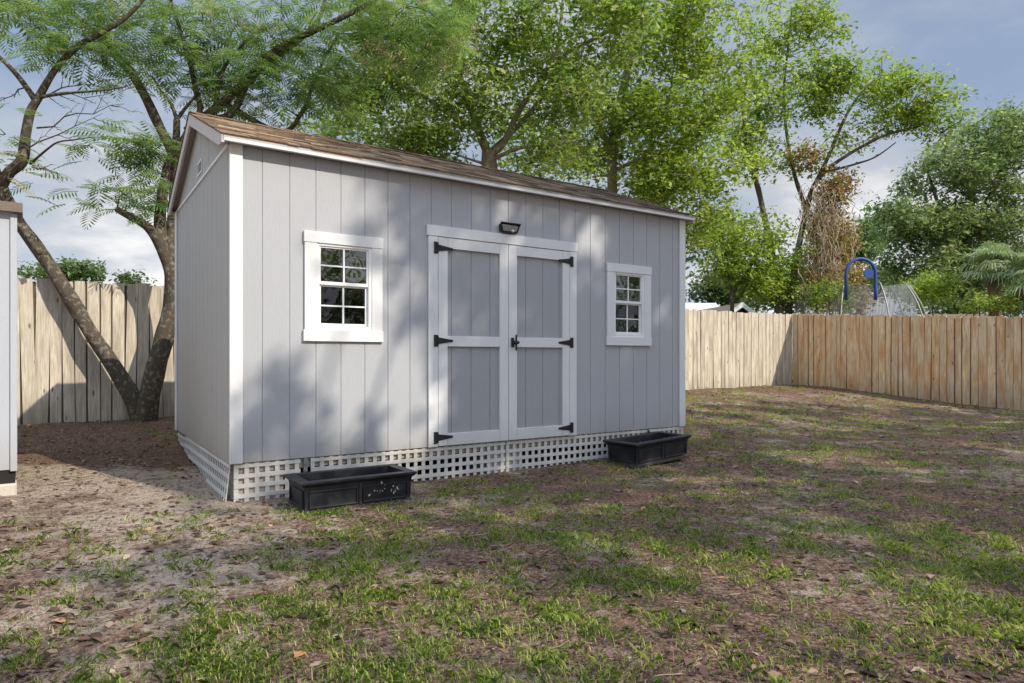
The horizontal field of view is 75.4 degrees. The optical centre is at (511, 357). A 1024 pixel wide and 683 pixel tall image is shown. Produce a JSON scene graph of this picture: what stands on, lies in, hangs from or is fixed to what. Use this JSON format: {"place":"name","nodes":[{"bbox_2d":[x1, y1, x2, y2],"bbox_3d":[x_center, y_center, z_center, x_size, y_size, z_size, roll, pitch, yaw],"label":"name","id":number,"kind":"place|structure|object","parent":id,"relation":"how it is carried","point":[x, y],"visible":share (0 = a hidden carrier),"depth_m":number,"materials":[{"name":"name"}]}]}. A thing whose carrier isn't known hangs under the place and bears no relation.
{"place":"outdoors","nodes":[
{"label":"outdoors","id":0,"kind":"place"},
{"bbox_2d":[0,362,1023,682],"bbox_3d":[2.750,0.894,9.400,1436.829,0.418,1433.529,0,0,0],"label":"ground","id":1,"kind":"structure","parent":0,"point":[252,570],"depth_m":3.80,"materials":[{"name":"soil"}]},
{"bbox_2d":[0,201,22,495],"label":"garden shed","id":2,"kind":"structure","parent":1,"relation":"on","point":[11,215],"depth_m":4.97,"materials":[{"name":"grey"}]},
{"bbox_2d":[17,254,112,285],"bbox_3d":[-26.645,-2.639,39.773,5.068,7.103,5.220,0,0,0],"label":"distant tree","id":3,"kind":"object","parent":1,"relation":"on","point":[78,271],"visible":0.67,"depth_m":39.13,"materials":[{"name":"green plant"}]},
{"bbox_2d":[112,268,157,285],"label":"distant tree","id":4,"kind":"object","parent":1,"relation":"on","point":[125,279],"visible":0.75,"depth_m":41.31,"materials":[{"name":"green plant"}]},
{"bbox_2d":[0,0,481,421],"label":"mimosa tree","id":5,"kind":"object","parent":1,"relation":"on","point":[142,404],"visible":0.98,"depth_m":8.65,"materials":[{"name":"green plant"}]},
{"bbox_2d":[283,464,416,512],"bbox_3d":[-1.214,0.987,4.997,0.880,0.235,0.450,0,0,-34],"label":"planter box","id":6,"kind":"object","parent":1,"relation":"on","point":[312,491],"visible":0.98,"depth_m":4.86,"materials":[{"name":"black plastic"}]},
{"bbox_2d":[17,278,791,425],"bbox_3d":[-0.342,-0.063,12.309,18.552,2.160,0.176,0,0,-34],"label":"wooden fence","id":7,"kind":"object","parent":1,"relation":"on","point":[63,375],"visible":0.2,"depth_m":8.88,"materials":[{"name":"brown wood"}]},
{"bbox_2d":[167,111,694,501],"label":"storage shed","id":8,"kind":"structure","parent":1,"relation":"on","point":[339,302],"depth_m":5.83,"materials":[{"name":"grey wood"}]},
{"bbox_2d":[303,230,382,341],"bbox_3d":[-1.370,-0.561,5.382,0.664,0.867,0.075,0,0,-34],"label":"window","id":9,"kind":"structure","parent":8,"relation":"in","point":[343,273],"depth_m":5.37,"materials":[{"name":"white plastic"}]},
{"bbox_2d":[434,237,507,445],"bbox_3d":[-0.368,-0.141,6.033,0.786,1.844,0.053,0,0,-34],"label":"door","id":10,"kind":"structure","parent":8,"relation":"in","point":[471,341],"depth_m":6.05,"materials":[{"name":"grey wood"}]},
{"bbox_2d":[508,245,573,439],"bbox_3d":[0.299,-0.141,6.454,0.779,1.844,0.101,0,0,-34],"label":"door","id":11,"kind":"structure","parent":8,"relation":"in","point":[539,342],"depth_m":6.46,"materials":[{"name":"grey wood"}]},
{"bbox_2d":[606,263,651,345],"bbox_3d":[1.248,-0.561,7.148,0.660,0.867,0.075,0,0,-34],"label":"window","id":12,"kind":"structure","parent":8,"relation":"in","point":[628,287],"depth_m":7.14,"materials":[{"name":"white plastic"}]},
{"bbox_2d":[289,32,583,176],"bbox_3d":[-3.082,-6.017,25.843,11.054,13.669,6.169,0,0,-10],"label":"distant tree","id":13,"kind":"object","parent":1,"relation":"on","point":[502,164],"visible":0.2,"depth_m":25.77,"materials":[{"name":"green plant"}]},
{"bbox_2d":[273,0,678,182],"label":"shade tree","id":14,"kind":"object","parent":1,"relation":"on","point":[421,137],"visible":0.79,"depth_m":13.10,"materials":[{"name":"green plant"}]},
{"bbox_2d":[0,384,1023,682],"bbox_3d":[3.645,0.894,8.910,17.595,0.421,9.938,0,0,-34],"label":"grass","id":15,"kind":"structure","parent":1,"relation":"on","point":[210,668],"depth_m":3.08,"materials":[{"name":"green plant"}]},
{"bbox_2d":[0,385,1023,682],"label":"leaf litter","id":16,"kind":"object","parent":1,"relation":"on","point":[702,667],"visible":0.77,"depth_m":3.22,"materials":[{"name":"plant"}]},
{"bbox_2d":[0,420,1023,682],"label":"twigs","id":17,"kind":"object","parent":1,"relation":"on","point":[436,528],"visible":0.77,"depth_m":3.84,"materials":[{"name":"brown wood"}]},
{"bbox_2d":[511,47,757,272],"bbox_3d":[5.096,-6.102,27.982,10.333,13.706,6.907,0,0,0],"label":"distant tree","id":18,"kind":"object","parent":1,"relation":"on","point":[689,258],"visible":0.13,"depth_m":27.70,"materials":[{"name":"green plant"}]},
{"bbox_2d":[603,431,691,467],"bbox_3d":[1.412,0.948,6.870,0.880,0.235,0.450,-3,2,-39],"label":"planter box","id":19,"kind":"object","parent":1,"relation":"on","point":[646,449],"visible":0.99,"depth_m":6.70,"materials":[{"name":"black plastic"}]},
{"bbox_2d":[538,0,793,265],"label":"shade tree","id":20,"kind":"object","parent":1,"relation":"on","point":[647,99],"visible":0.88,"depth_m":15.04,"materials":[{"name":"green plant"}]},
{"bbox_2d":[685,302,718,309],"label":"house","id":21,"kind":"structure","parent":1,"relation":"on","point":[697,306],"depth_m":38.54,"materials":[{"name":"metal"}]},
{"bbox_2d":[685,264,766,312],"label":"distant tree","id":22,"kind":"object","parent":1,"relation":"on","point":[714,294],"visible":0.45,"depth_m":53.95,"materials":[{"name":"green plant"}]},
{"bbox_2d":[697,302,756,341],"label":"house","id":23,"kind":"structure","parent":1,"relation":"on","point":[742,307],"depth_m":31.88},
{"bbox_2d":[685,203,817,311],"bbox_3d":[7.073,-1.838,19.340,4.032,5.194,3.199,0,0,0],"label":"young tree","id":24,"kind":"object","parent":1,"relation":"on","point":[762,275],"visible":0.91,"depth_m":19.10,"materials":[{"name":"green plant"}]},
{"bbox_2d":[741,240,833,313],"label":"distant tree","id":25,"kind":"object","parent":1,"relation":"on","point":[767,305],"visible":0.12,"depth_m":47.12,"materials":[{"name":"green plant"}]},
{"bbox_2d":[787,272,866,314],"bbox_3d":[8.618,-0.781,17.979,2.025,3.072,1.484,0,0,0],"label":"shrub","id":26,"kind":"object","parent":1,"relation":"on","point":[823,295],"visible":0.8,"depth_m":17.94,"materials":[{"name":"green plant"}]},
{"bbox_2d":[701,0,986,313],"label":"slender tree","id":27,"kind":"object","parent":1,"relation":"on","point":[826,84],"visible":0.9,"depth_m":19.64,"materials":[{"name":"green plant"}]},
{"bbox_2d":[778,132,889,314],"bbox_3d":[9.292,-3.779,19.735,3.124,5.735,2.332,0,0,-20],"label":"hanging vine","id":28,"kind":"object","parent":27,"relation":"hanging from","point":[822,229],"visible":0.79,"depth_m":19.40,"materials":[{"name":"brown plant"}]},
{"bbox_2d":[792,257,926,361],"bbox_3d":[9.758,-0.926,18.899,3.707,3.413,3.926,0,0,0],"label":"trampoline","id":29,"kind":"object","parent":1,"relation":"on","point":[868,273],"visible":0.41,"depth_m":17.47,"materials":[{"name":"metal"}]},
{"bbox_2d":[835,199,908,314],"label":"distant tree","id":30,"kind":"object","parent":1,"relation":"on","point":[866,247],"visible":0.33,"depth_m":40.63,"materials":[{"name":"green plant"}]},
{"bbox_2d":[792,314,1023,410],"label":"wooden fence","id":31,"kind":"object","parent":1,"relation":"on","point":[969,360],"visible":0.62,"depth_m":14.84,"materials":[{"name":"beige wood"}]},
{"bbox_2d":[898,267,970,315],"bbox_3d":[14.624,-1.235,22.997,2.348,3.965,2.211,0,0,30],"label":"shrub","id":32,"kind":"object","parent":1,"relation":"on","point":[933,288],"visible":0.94,"depth_m":22.82,"materials":[{"name":"green plant"}]},
{"bbox_2d":[856,95,1023,317],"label":"oak tree","id":33,"kind":"object","parent":1,"relation":"on","point":[967,226],"visible":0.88,"depth_m":25.94,"materials":[{"name":"green plant"}]},
{"bbox_2d":[891,277,1005,315],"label":"distant tree","id":34,"kind":"object","parent":1,"relation":"on","point":[950,310],"visible":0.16,"depth_m":49.13,"materials":[{"name":"green plant"}]},
{"bbox_2d":[914,314,1008,317],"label":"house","id":35,"kind":"structure","parent":1,"relation":"on","point":[950,315],"depth_m":25.45,"materials":[{"name":"white"}]},
{"bbox_2d":[952,288,1006,316],"bbox_3d":[14.975,-0.711,21.143,1.184,2.985,1.664,0,0,0],"label":"shrub","id":36,"kind":"object","parent":1,"relation":"on","point":[977,306],"visible":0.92,"depth_m":21.19,"materials":[{"name":"green plant"}]},
{"bbox_2d":[956,240,1022,315],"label":"palm tree","id":37,"kind":"object","parent":1,"relation":"on","point":[996,253],"visible":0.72,"depth_m":21.81,"materials":[{"name":"green plant"}]},
{"bbox_2d":[986,289,1023,317],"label":"shrub","id":38,"kind":"object","parent":1,"relation":"on","point":[1012,302],"visible":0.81,"depth_m":21.17,"materials":[{"name":"green plant"}]},
{"bbox_2d":[989,251,1023,312],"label":"palm tree","id":39,"kind":"object","parent":1,"relation":"on","point":[1018,264],"visible":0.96,"depth_m":20.96,"materials":[{"name":"green plant"}]},
{"bbox_2d":[0,0,1023,353],"label":"sky","id":40,"kind":"structure","parent":0,"point":[983,40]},
{"bbox_2d":[979,277,1023,316],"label":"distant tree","id":41,"kind":"object","parent":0,"point":[1020,308],"visible":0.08,"depth_m":49.30,"materials":[{"name":"green plant"}]}
]}

